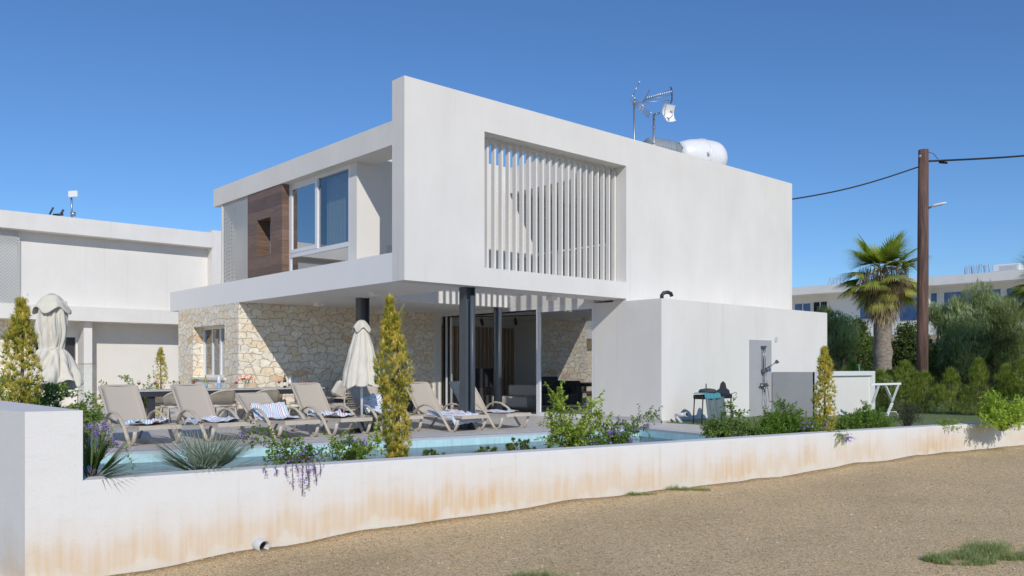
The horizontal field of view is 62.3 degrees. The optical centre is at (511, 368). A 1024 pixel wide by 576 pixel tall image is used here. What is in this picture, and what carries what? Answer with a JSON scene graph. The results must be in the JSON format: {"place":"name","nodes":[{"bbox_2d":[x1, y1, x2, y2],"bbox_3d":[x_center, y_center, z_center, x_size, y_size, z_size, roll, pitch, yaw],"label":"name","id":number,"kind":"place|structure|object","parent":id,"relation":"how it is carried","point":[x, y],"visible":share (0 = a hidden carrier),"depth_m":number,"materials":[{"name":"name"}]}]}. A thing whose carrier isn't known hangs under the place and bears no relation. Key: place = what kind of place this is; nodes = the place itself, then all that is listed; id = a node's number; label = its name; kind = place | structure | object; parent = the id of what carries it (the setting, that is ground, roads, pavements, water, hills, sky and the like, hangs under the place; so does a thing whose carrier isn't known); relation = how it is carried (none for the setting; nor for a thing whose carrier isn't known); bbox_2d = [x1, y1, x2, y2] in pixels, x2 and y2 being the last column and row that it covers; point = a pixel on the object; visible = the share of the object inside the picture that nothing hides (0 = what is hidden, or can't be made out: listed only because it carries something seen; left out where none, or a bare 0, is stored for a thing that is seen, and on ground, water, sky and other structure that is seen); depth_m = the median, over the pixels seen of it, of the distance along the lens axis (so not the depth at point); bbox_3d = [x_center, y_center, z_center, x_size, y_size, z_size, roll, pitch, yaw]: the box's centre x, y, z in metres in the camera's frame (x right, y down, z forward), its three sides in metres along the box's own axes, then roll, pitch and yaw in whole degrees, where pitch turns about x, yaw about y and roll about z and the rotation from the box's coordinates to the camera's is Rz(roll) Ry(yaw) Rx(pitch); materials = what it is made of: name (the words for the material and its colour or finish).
{"place":"outdoors","nodes":[
{"label":"outdoors","id":0,"kind":"place"},
{"bbox_2d":[83,430,718,476],"bbox_3d":[-0.973,1.940,13.425,10.700,1.310,3.600,0,0,-31],"label":"pool basin","id":1,"kind":"object","parent":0,"point":[261,452],"depth_m":15.09,"materials":[{"name":"tile"}]},
{"bbox_2d":[83,436,672,475],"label":"pool water","id":2,"kind":"structure","parent":1,"relation":"in","point":[458,450],"depth_m":13.91,"materials":[{"name":"liquid"}]},
{"bbox_2d":[75,406,760,451],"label":"terrace paving","id":3,"kind":"structure","parent":0,"point":[439,427],"depth_m":16.96,"materials":[{"name":"stone"}]},
{"bbox_2d":[0,294,44,404],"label":"golden conifer","id":4,"kind":"object","parent":3,"relation":"on","point":[19,323],"visible":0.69,"depth_m":9.45,"materials":[{"name":"yellow plant"}]},
{"bbox_2d":[0,368,81,408],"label":"leafy shrub","id":5,"kind":"object","parent":3,"relation":"on","point":[47,400],"visible":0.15,"depth_m":10.70,"materials":[{"name":"green plant"}]},
{"bbox_2d":[17,293,83,405],"bbox_3d":[-6.706,0.075,12.363,0.870,2.340,0.893,0,0,-42],"label":"closed parasol","id":6,"kind":"object","parent":3,"relation":"on","point":[57,360],"visible":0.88,"depth_m":12.21,"materials":[{"name":"white fabric"}]},
{"bbox_2d":[55,393,106,446],"bbox_3d":[-6.575,0.800,12.853,0.809,0.897,0.764,0,0,5],"label":"leafy shrub","id":7,"kind":"object","parent":3,"relation":"on","point":[88,416],"visible":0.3,"depth_m":12.78,"materials":[{"name":"green plant"}]},
{"bbox_2d":[86,375,129,421],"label":"garden shrub","id":8,"kind":"object","parent":3,"relation":"on","point":[96,399],"visible":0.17,"depth_m":18.32,"materials":[{"name":"green plant"}]},
{"bbox_2d":[98,384,181,445],"bbox_3d":[-6.332,0.771,14.339,0.790,0.968,1.942,0,0,-44],"label":"sun lounger","id":9,"kind":"object","parent":3,"relation":"on","point":[122,403],"visible":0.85,"depth_m":14.73,"materials":[{"name":"beige plastic"}]},
{"bbox_2d":[117,417,169,426],"bbox_3d":[-6.193,0.902,14.222,0.713,0.153,0.637,0,0,-42],"label":"beach towel","id":10,"kind":"object","parent":9,"relation":"on","point":[148,421],"visible":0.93,"depth_m":14.10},
{"bbox_2d":[123,374,157,410],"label":"garden shrub","id":11,"kind":"object","parent":3,"relation":"on","point":[149,386],"visible":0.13,"depth_m":19.27,"materials":[{"name":"green plant"}]},
{"bbox_2d":[152,347,167,417],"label":"golden conifer","id":12,"kind":"object","parent":3,"relation":"on","point":[161,359],"visible":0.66,"depth_m":21.48,"materials":[{"name":"yellow plant"}]},
{"bbox_2d":[159,392,194,426],"bbox_3d":[-7.122,0.852,18.025,0.636,0.790,0.602,0,0,-42],"label":"dining chair","id":13,"kind":"object","parent":3,"relation":"on","point":[168,402],"visible":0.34,"depth_m":17.75,"materials":[{"name":"beige"}]},
{"bbox_2d":[170,384,254,441],"bbox_3d":[-5.361,0.771,15.079,0.790,0.968,1.941,0,0,-45],"label":"sun lounger","id":14,"kind":"object","parent":3,"relation":"on","point":[193,401],"visible":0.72,"depth_m":15.47,"materials":[{"name":"beige plastic"}]},
{"bbox_2d":[184,415,240,424],"bbox_3d":[-5.263,0.912,14.912,0.725,0.173,0.742,0,0,-42],"label":"beach towel","id":15,"kind":"object","parent":14,"relation":"on","point":[212,418],"visible":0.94,"depth_m":14.84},
{"bbox_2d":[209,389,236,417],"bbox_3d":[-6.384,0.852,18.554,0.602,0.790,0.636,0,0,42],"label":"dining chair","id":16,"kind":"object","parent":3,"relation":"on","point":[228,401],"visible":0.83,"depth_m":18.34,"materials":[{"name":"beige plastic"}]},
{"bbox_2d":[139,387,324,419],"bbox_3d":[-6.623,0.857,19.720,4.550,0.775,1.000,0,0,-42],"label":"dining table","id":17,"kind":"object","parent":3,"relation":"on","point":[150,395],"visible":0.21,"depth_m":18.80,"materials":[{"name":"grey metal"}]},
{"bbox_2d":[256,389,279,423],"bbox_3d":[-5.602,0.852,19.218,0.636,0.790,0.602,0,0,-38],"label":"dining chair","id":18,"kind":"object","parent":3,"relation":"on","point":[275,394],"visible":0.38,"depth_m":19.06,"materials":[{"name":"beige plastic"}]},
{"bbox_2d":[235,392,319,438],"bbox_3d":[-4.394,0.863,15.725,0.790,0.783,2.108,0,0,-42],"label":"sun lounger","id":19,"kind":"object","parent":3,"relation":"on","point":[245,400],"visible":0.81,"depth_m":15.77,"materials":[{"name":"beige plastic"}]},
{"bbox_2d":[251,402,300,419],"bbox_3d":[-4.358,0.801,15.687,0.710,0.322,0.705,0,0,-42],"label":"beach towel","id":20,"kind":"object","parent":19,"relation":"on","point":[278,410],"visible":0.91,"depth_m":15.85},
{"bbox_2d":[290,382,372,435],"bbox_3d":[-3.530,0.771,16.389,0.790,0.968,1.941,0,0,-43],"label":"sun lounger","id":21,"kind":"object","parent":3,"relation":"on","point":[309,396],"visible":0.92,"depth_m":16.75,"materials":[{"name":"beige plastic"}]},
{"bbox_2d":[307,409,355,417],"bbox_3d":[-3.486,0.869,16.358,0.701,0.152,0.750,0,0,-42],"label":"beach towel","id":22,"kind":"object","parent":21,"relation":"on","point":[338,413],"visible":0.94,"depth_m":16.20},
{"bbox_2d":[326,380,355,412],"bbox_3d":[-3.901,0.760,20.224,1.065,0.971,0.867,0,0,-42],"label":"garden armchair","id":23,"kind":"object","parent":3,"relation":"on","point":[340,392],"visible":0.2,"depth_m":19.82,"materials":[{"name":"beige"}]},
{"bbox_2d":[341,320,379,432],"bbox_3d":[-2.952,0.145,16.648,0.799,2.200,0.794,0,0,-42],"label":"closed parasol","id":24,"kind":"object","parent":3,"relation":"on","point":[358,371],"visible":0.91,"depth_m":16.44,"materials":[{"name":"white fabric"}]},
{"bbox_2d":[334,378,414,412],"bbox_3d":[-3.450,0.705,22.540,2.400,0.880,1.050,0,0,-42],"label":"grey sofa","id":25,"kind":"object","parent":3,"relation":"on","point":[410,407],"visible":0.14,"depth_m":22.49,"materials":[{"name":"grey fabric"}]},
{"bbox_2d":[347,385,422,432],"bbox_3d":[-2.595,0.771,17.097,0.790,0.968,1.941,0,0,-38],"label":"sun lounger","id":26,"kind":"object","parent":3,"relation":"on","point":[368,391],"visible":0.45,"depth_m":17.39,"materials":[{"name":"beige plastic"}]},
{"bbox_2d":[363,392,395,414],"bbox_3d":[-2.608,0.713,17.153,0.697,0.436,0.620,0,0,-42],"label":"beach towel","id":27,"kind":"object","parent":26,"relation":"on","point":[372,401],"visible":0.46,"depth_m":17.21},
{"bbox_2d":[104,427,715,455],"bbox_3d":[-0.973,1.267,13.425,11.300,0.040,4.200,0,0,-31],"label":"pool coping","id":28,"kind":"object","parent":3,"relation":"on","point":[149,451],"visible":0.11,"depth_m":15.49,"materials":[{"name":"stone"}]},
{"bbox_2d":[405,382,487,431],"bbox_3d":[-1.389,0.771,17.308,0.790,0.968,1.942,0,0,-44],"label":"sun lounger","id":29,"kind":"object","parent":3,"relation":"on","point":[423,396],"visible":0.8,"depth_m":17.67,"materials":[{"name":"beige plastic"}]},
{"bbox_2d":[426,409,482,424],"bbox_3d":[-1.164,1.010,17.082,0.721,0.338,0.988,0,0,-42],"label":"beach towel","id":30,"kind":"object","parent":29,"relation":"on","point":[451,413],"visible":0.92,"depth_m":16.88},
{"bbox_2d":[449,381,530,428],"bbox_3d":[-0.506,0.771,18.102,0.790,0.968,1.941,0,0,-42],"label":"sun lounger","id":31,"kind":"object","parent":3,"relation":"on","point":[479,402],"visible":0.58,"depth_m":17.97,"materials":[{"name":"beige plastic"}]},
{"bbox_2d":[170,75,826,429],"bbox_3d":[-0.456,-2.120,24.542,14.030,6.730,12.980,0,0,-42],"label":"villa","id":32,"kind":"object","parent":3,"relation":"on","point":[628,274],"visible":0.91,"depth_m":20.41,"materials":[{"name":"paint"}]},
{"bbox_2d":[190,326,225,379],"bbox_3d":[-8.003,-0.415,22.749,0.410,1.440,2.210,0,0,-42],"label":"window frame","id":33,"kind":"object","parent":32,"relation":"in","point":[222,328],"depth_m":23.17,"materials":[{"name":"white metal"}]},
{"bbox_2d":[289,164,349,270],"bbox_3d":[-4.195,-3.110,18.743,0.234,2.310,2.700,0,0,-42],"label":"window","id":34,"kind":"structure","parent":32,"relation":"in","point":[305,251],"depth_m":18.73,"materials":[{"name":"white metal"}]},
{"bbox_2d":[475,368,493,407],"bbox_3d":[-0.964,0.600,25.720,1.150,1.190,0.350,0,0,-42],"label":"television","id":35,"kind":"object","parent":32,"relation":"on","point":[484,377],"visible":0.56,"depth_m":25.71,"materials":[{"name":"black plastic"}]},
{"bbox_2d":[492,385,535,407],"bbox_3d":[0.220,0.810,24.800,0.880,0.630,1.500,0,0,-42],"label":"sofa","id":36,"kind":"object","parent":32,"relation":"on","point":[522,396],"visible":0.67,"depth_m":24.63,"materials":[{"name":"beige"}]},
{"bbox_2d":[442,303,593,418],"bbox_3d":[-0.010,-0.185,23.202,0.120,2.860,6.170,0,0,-42],"label":"sliding door","id":37,"kind":"structure","parent":32,"relation":"in","point":[564,333],"depth_m":21.77,"materials":[{"name":"white metal"}]},
{"bbox_2d":[563,204,610,280],"bbox_3d":[2.434,-3.655,25.569,2.800,2.600,0.080,0,0,-42],"label":"balcony window","id":38,"kind":"structure","parent":32,"relation":"in","point":[563,204],"depth_m":25.23,"materials":[{"name":"grey glass"}]},
{"bbox_2d":[630,81,672,139],"bbox_3d":[3.872,-6.446,23.402,1.180,2.781,0.520,0,0,0],"label":"tv antenna","id":39,"kind":"object","parent":32,"relation":"on","point":[634,102],"visible":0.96,"depth_m":23.39,"materials":[{"name":"metal"}]},
{"bbox_2d":[644,137,682,152],"bbox_3d":[4.622,-6.030,25.964,1.373,1.950,0.814,0,0,-42],"label":"solar panel","id":40,"kind":"object","parent":32,"relation":"on","point":[671,145],"visible":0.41,"depth_m":25.68,"materials":[{"name":"black glass"}]},
{"bbox_2d":[652,103,675,144],"bbox_3d":[4.303,-6.253,23.851,0.659,2.395,0.357,0,0,-1],"label":"wifi dish","id":41,"kind":"object","parent":32,"relation":"on","point":[668,112],"visible":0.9,"depth_m":23.95,"materials":[{"name":"metal"}]},
{"bbox_2d":[678,138,727,164],"bbox_3d":[5.966,-6.165,26.848,1.906,2.219,1.268,0,0,-42],"label":"water tank","id":42,"kind":"object","parent":32,"relation":"on","point":[711,150],"visible":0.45,"depth_m":26.36,"materials":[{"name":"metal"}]},
{"bbox_2d":[749,340,778,415],"bbox_3d":[6.589,0.240,21.922,1.020,1.950,0.376,0,0,-42],"label":"outdoor shower","id":43,"kind":"object","parent":32,"relation":"attached to","point":[760,373],"visible":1,"depth_m":22.00,"materials":[{"name":"grey metal"}]},
{"bbox_2d":[0,0,1023,287],"label":"sky","id":44,"kind":"structure","parent":0,"point":[142,109],"materials":[{"name":"blue"}]},
{"bbox_2d":[61,394,1023,575],"bbox_3d":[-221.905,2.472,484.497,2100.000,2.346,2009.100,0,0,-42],"label":"ground","id":45,"kind":"structure","parent":0,"point":[934,521],"depth_m":8.42,"materials":[{"name":"soil"}]},
{"bbox_2d":[0,210,220,406],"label":"neighbour villa","id":46,"kind":"object","parent":45,"relation":"on","point":[113,284],"visible":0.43,"depth_m":27.76,"materials":[{"name":"white paint"}]},
{"bbox_2d":[35,337,74,389],"bbox_3d":[-14.698,-0.155,27.117,1.300,1.700,0.100,0,0,-42],"label":"door","id":47,"kind":"structure","parent":46,"relation":"in","point":[70,341],"depth_m":27.45,"materials":[{"name":"grey metal"}]},
{"bbox_2d":[68,191,77,216],"bbox_3d":[-14.715,-5.474,28.400,0.338,0.951,0.160,0,0,26],"label":"wifi dish","id":48,"kind":"object","parent":46,"relation":"on","point":[72,194],"visible":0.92,"depth_m":28.36,"materials":[{"name":"metal"}]},
{"bbox_2d":[0,401,1023,575],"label":"boundary wall","id":49,"kind":"structure","parent":45,"relation":"on","point":[60,515],"depth_m":8.36,"materials":[{"name":"paint"}]},
{"bbox_2d":[251,537,269,550],"bbox_3d":[-2.400,1.675,8.052,0.184,0.143,0.124,0,0,41],"label":"drain pipe","id":50,"kind":"object","parent":49,"relation":"attached to","point":[258,543],"visible":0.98,"depth_m":8.02,"materials":[{"name":"plastic"}]},
{"bbox_2d":[496,567,574,575],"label":"weed patch","id":51,"kind":"object","parent":45,"relation":"on","point":[519,573],"visible":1,"depth_m":6.81,"materials":[{"name":"green plant"}]},
{"bbox_2d":[664,485,711,490],"bbox_3d":[2.092,1.552,10.901,0.984,0.133,0.215,0,0,-2],"label":"weed patch","id":52,"kind":"object","parent":45,"relation":"on","point":[687,489],"visible":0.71,"depth_m":10.88,"materials":[{"name":"green plant"}]},
{"bbox_2d":[792,270,1023,344],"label":"distant building","id":53,"kind":"structure","parent":45,"relation":"on","point":[812,298],"depth_m":53.40,"materials":[{"name":"paint"}]},
{"bbox_2d":[794,303,811,311],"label":"window","id":54,"kind":"structure","parent":53,"relation":"in","point":[802,307],"depth_m":59.12,"materials":[{"name":"glass"}]},
{"bbox_2d":[899,293,937,320],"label":"window","id":55,"kind":"structure","parent":53,"relation":"in","point":[910,314],"depth_m":53.63,"materials":[{"name":"blue glass"}]},
{"bbox_2d":[943,289,1001,316],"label":"window","id":56,"kind":"structure","parent":53,"relation":"in","point":[946,296],"depth_m":51.75,"materials":[{"name":"blue glass"}]},
{"bbox_2d":[993,263,1023,271],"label":"air conditioner","id":57,"kind":"object","parent":53,"relation":"on","point":[1005,267],"visible":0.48,"depth_m":49.20,"materials":[{"name":"plastic"}]},
{"bbox_2d":[928,299,974,398],"bbox_3d":[17.823,-0.764,34.778,2.831,4.318,2.909,0,0,-42],"label":"tamarisk","id":58,"kind":"object","parent":45,"relation":"on","point":[937,314],"visible":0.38,"depth_m":34.58,"materials":[{"name":"green plant"}]},
{"bbox_2d":[920,547,999,565],"bbox_3d":[3.861,1.622,7.297,0.476,0.164,0.653,0,0,-73],"label":"weed patch","id":59,"kind":"object","parent":45,"relation":"on","point":[946,558],"visible":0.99,"depth_m":7.27,"materials":[{"name":"green plant"}]},
{"bbox_2d":[934,277,1023,398],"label":"tamarisk","id":60,"kind":"object","parent":45,"relation":"on","point":[973,331],"visible":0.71,"depth_m":33.46,"materials":[{"name":"green plant"}]},
{"bbox_2d":[951,536,1023,560],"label":"weed patch","id":61,"kind":"object","parent":45,"relation":"on","point":[990,549],"visible":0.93,"depth_m":7.54,"materials":[{"name":"green plant"}]},
{"bbox_2d":[974,387,1023,430],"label":"leafy shrub","id":62,"kind":"object","parent":45,"relation":"on","point":[1002,415],"visible":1,"depth_m":14.29,"materials":[{"name":"green plant"}]},
{"bbox_2d":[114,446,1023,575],"bbox_3d":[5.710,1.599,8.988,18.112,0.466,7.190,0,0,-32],"label":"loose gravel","id":63,"kind":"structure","parent":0,"point":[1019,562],"depth_m":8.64,"materials":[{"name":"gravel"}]},
{"bbox_2d":[666,398,1023,428],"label":"lawn","id":64,"kind":"structure","parent":0,"point":[942,415],"depth_m":21.24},
{"bbox_2d":[693,381,736,424],"bbox_3d":[4.627,0.770,19.201,1.471,0.951,0.280,0,0,-42],"label":"barbecue","id":65,"kind":"object","parent":64,"relation":"on","point":[723,390],"visible":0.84,"depth_m":19.18,"materials":[{"name":"black metal"}]},
{"bbox_2d":[706,396,726,420],"bbox_3d":[4.563,0.887,18.894,0.764,0.585,0.108,0,0,-42],"label":"grey cover","id":66,"kind":"object","parent":65,"relation":"hanging from","point":[714,404],"visible":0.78,"depth_m":18.83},
{"bbox_2d":[772,371,874,416],"bbox_3d":[8.486,0.660,22.983,3.220,1.170,1.280,0,0,-42],"label":"garden screen","id":67,"kind":"object","parent":64,"relation":"on","point":[854,388],"visible":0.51,"depth_m":22.29,"materials":[{"name":"white paint"}]},
{"bbox_2d":[816,304,860,370],"bbox_3d":[12.195,-0.591,32.140,2.357,3.761,1.846,0,0,-20],"label":"tamarisk","id":68,"kind":"object","parent":64,"relation":"on","point":[842,340],"visible":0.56,"depth_m":31.79,"materials":[{"name":"green plant"}]},
{"bbox_2d":[838,313,896,397],"bbox_3d":[13.581,-0.394,33.587,2.549,3.688,3.156,0,0,-16],"label":"broadleaf tree","id":69,"kind":"object","parent":64,"relation":"on","point":[865,345],"visible":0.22,"depth_m":32.94,"materials":[{"name":"green plant"}]},
{"bbox_2d":[831,230,932,404],"bbox_3d":[12.708,-1.680,29.062,3.321,6.049,3.277,0,0,-42],"label":"fan palm","id":70,"kind":"object","parent":64,"relation":"on","point":[879,295],"visible":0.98,"depth_m":28.67,"materials":[{"name":"green plant"}]},
{"bbox_2d":[875,367,892,410],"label":"young conifer","id":71,"kind":"object","parent":64,"relation":"on","point":[879,374],"visible":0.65,"depth_m":24.49,"materials":[{"name":"green plant"}]},
{"bbox_2d":[870,383,900,415],"bbox_3d":[9.411,0.785,21.449,0.799,0.851,0.363,0,0,0],"label":"drying rack","id":72,"kind":"object","parent":64,"relation":"on","point":[888,393],"visible":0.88,"depth_m":21.34,"materials":[{"name":"white metal"}]},
{"bbox_2d":[876,368,906,407],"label":"young conifer","id":73,"kind":"object","parent":64,"relation":"on","point":[890,372],"visible":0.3,"depth_m":26.11,"materials":[{"name":"green plant"}]},
{"bbox_2d":[879,359,930,411],"bbox_3d":[10.943,0.519,23.603,1.260,1.601,1.361,0,0,-17],"label":"young conifer","id":74,"kind":"object","parent":64,"relation":"on","point":[903,365],"visible":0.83,"depth_m":23.50,"materials":[{"name":"green plant"}]},
{"bbox_2d":[872,319,940,398],"bbox_3d":[15.869,-0.304,34.011,3.065,3.420,2.680,0,0,-42],"label":"broadleaf tree","id":75,"kind":"object","parent":64,"relation":"on","point":[903,347],"visible":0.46,"depth_m":33.52,"materials":[{"name":"green plant"}]},
{"bbox_2d":[916,149,928,407],"bbox_3d":[12.111,-2.540,24.990,0.344,7.812,0.347,0,0,6],"label":"utility pole","id":76,"kind":"object","parent":64,"relation":"on","point":[922,344],"visible":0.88,"depth_m":24.87,"materials":[{"name":"brown wood"}]},
{"bbox_2d":[792,166,918,199],"bbox_3d":[10.053,-5.475,25.120,3.900,0.977,0.044,0,0,4],"label":"overhead cable","id":77,"kind":"object","parent":76,"relation":"attached to","point":[857,185],"visible":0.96,"depth_m":25.09,"materials":[{"name":"black plastic"}]},
{"bbox_2d":[929,152,1023,163],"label":"overhead cable","id":78,"kind":"object","parent":76,"relation":"attached to","point":[942,161],"visible":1,"depth_m":25.77,"materials":[{"name":"black plastic"}]},
{"bbox_2d":[905,369,948,413],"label":"young conifer","id":79,"kind":"object","parent":64,"relation":"on","point":[925,375],"visible":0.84,"depth_m":23.12,"materials":[{"name":"green plant"}]},
{"bbox_2d":[928,366,971,414],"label":"young conifer","id":80,"kind":"object","parent":64,"relation":"on","point":[954,376],"visible":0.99,"depth_m":22.53,"materials":[{"name":"green plant"}]},
{"bbox_2d":[957,357,996,414],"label":"young conifer","id":81,"kind":"object","parent":64,"relation":"on","point":[978,367],"visible":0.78,"depth_m":22.15,"materials":[{"name":"green plant"}]},
{"bbox_2d":[983,288,1023,391],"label":"tamarisk","id":82,"kind":"object","parent":64,"relation":"on","point":[1010,352],"visible":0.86,"depth_m":32.49,"materials":[{"name":"green plant"}]},
{"bbox_2d":[991,362,1021,414],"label":"young conifer","id":83,"kind":"object","parent":64,"relation":"on","point":[1007,373],"visible":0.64,"depth_m":21.74,"materials":[{"name":"green plant"}]},
{"bbox_2d":[1000,247,1023,314],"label":"fan palm","id":84,"kind":"object","parent":64,"relation":"on","point":[1016,292],"visible":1,"depth_m":29.34,"materials":[{"name":"green plant"}]},
{"bbox_2d":[1004,356,1023,403],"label":"young conifer","id":85,"kind":"object","parent":64,"relation":"on","point":[1017,370],"visible":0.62,"depth_m":21.50,"materials":[{"name":"green plant"}]},
{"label":"planting bed","id":86,"kind":"structure","parent":0,"visible":0},
{"bbox_2d":[83,419,134,476],"bbox_3d":[-3.793,0.756,7.763,0.654,0.583,0.273,0,0,-10],"label":"flowering shrub","id":87,"kind":"object","parent":86,"relation":"on","point":[94,432],"visible":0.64,"depth_m":7.76,"materials":[{"name":"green plant"}]},
{"bbox_2d":[83,422,150,482],"bbox_3d":[-3.647,0.744,7.581,0.891,0.577,0.704,0,0,17],"label":"dwarf fan palm","id":88,"kind":"object","parent":86,"relation":"on","point":[91,459],"visible":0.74,"depth_m":7.59,"materials":[{"name":"green plant"}]},
{"bbox_2d":[140,424,262,471],"bbox_3d":[-2.999,0.815,8.299,1.224,0.540,1.272,0,0,-42],"label":"dwarf fan palm","id":89,"kind":"object","parent":86,"relation":"on","point":[203,457],"visible":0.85,"depth_m":8.30,"materials":[{"name":"green plant"}]},
{"bbox_2d":[239,421,367,494],"bbox_3d":[-2.098,0.890,8.678,1.256,0.691,0.873,0,0,-29],"label":"flowering shrub","id":90,"kind":"object","parent":86,"relation":"on","point":[292,458],"visible":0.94,"depth_m":8.68,"materials":[{"name":"green plant"}]},
{"bbox_2d":[318,422,388,461],"bbox_3d":[-1.740,0.851,9.192,0.809,0.523,0.518,0,0,-42],"label":"garden shrub","id":91,"kind":"object","parent":86,"relation":"on","point":[348,453],"visible":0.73,"depth_m":9.22,"materials":[{"name":"green plant"}]},
{"bbox_2d":[372,292,416,457],"bbox_3d":[-1.344,0.113,9.630,0.545,2.025,0.566,0,0,-8],"label":"golden conifer","id":92,"kind":"object","parent":86,"relation":"on","point":[391,329],"visible":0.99,"depth_m":9.56,"materials":[{"name":"yellow plant"}]},
{"bbox_2d":[503,437,536,450],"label":"shrub","id":93,"kind":"object","parent":86,"relation":"on","point":[512,446],"visible":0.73,"depth_m":10.22,"materials":[{"name":"green plant"}]},
{"bbox_2d":[534,380,613,447],"bbox_3d":[0.829,0.636,10.828,1.110,1.006,0.746,0,0,-42],"label":"leafy shrub","id":94,"kind":"object","parent":86,"relation":"on","point":[570,433],"visible":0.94,"depth_m":10.70,"materials":[{"name":"green plant"}]},
{"bbox_2d":[582,403,661,445],"bbox_3d":[1.384,0.818,11.012,1.305,0.716,0.546,0,0,-42],"label":"flowering shrub","id":95,"kind":"object","parent":86,"relation":"on","point":[621,437],"visible":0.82,"depth_m":11.03,"materials":[{"name":"green plant"}]},
{"bbox_2d":[699,397,750,438],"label":"garden shrub","id":96,"kind":"object","parent":86,"relation":"on","point":[717,429],"visible":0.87,"depth_m":12.27,"materials":[{"name":"green plant"}]},
{"bbox_2d":[732,416,785,435],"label":"shrub","id":97,"kind":"object","parent":86,"relation":"on","point":[757,430],"visible":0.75,"depth_m":12.43,"materials":[{"name":"green plant"}]},
{"bbox_2d":[750,393,814,433],"bbox_3d":[4.143,0.741,12.953,1.282,0.742,0.708,0,0,-21],"label":"leafy shrub","id":98,"kind":"object","parent":86,"relation":"on","point":[778,413],"visible":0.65,"depth_m":12.86,"materials":[{"name":"green plant"}]},
{"bbox_2d":[780,411,819,433],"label":"shrub","id":99,"kind":"object","parent":86,"relation":"on","point":[804,429],"visible":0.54,"depth_m":12.92,"materials":[{"name":"green plant"}]},
{"bbox_2d":[809,345,837,430],"bbox_3d":[4.870,0.373,13.207,0.480,1.504,0.458,0,0,-42],"label":"golden conifer","id":100,"kind":"object","parent":86,"relation":"on","point":[824,364],"visible":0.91,"depth_m":13.15,"materials":[{"name":"yellow plant"}]},
{"bbox_2d":[797,410,856,447],"bbox_3d":[4.817,0.909,12.922,0.943,0.562,0.749,0,0,-42],"label":"flowering shrub","id":101,"kind":"object","parent":86,"relation":"on","point":[842,437],"visible":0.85,"depth_m":12.89,"materials":[{"name":"green plant"}]},
{"bbox_2d":[827,410,864,429],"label":"shrub","id":102,"kind":"object","parent":86,"relation":"on","point":[848,423],"visible":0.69,"depth_m":13.58,"materials":[{"name":"green plant"}]},
{"bbox_2d":[842,400,897,428],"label":"flowering shrub","id":103,"kind":"object","parent":86,"relation":"on","point":[875,419],"visible":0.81,"depth_m":13.97,"materials":[{"name":"green plant"}]},
{"bbox_2d":[887,395,929,426],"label":"dark shrub","id":104,"kind":"object","parent":86,"relation":"on","point":[906,416],"visible":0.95,"depth_m":14.40,"materials":[{"name":"green plant"}]},
{"bbox_2d":[935,417,963,431],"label":"shrub","id":105,"kind":"object","parent":86,"relation":"on","point":[952,422],"visible":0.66,"depth_m":14.41,"materials":[{"name":"green plant"}]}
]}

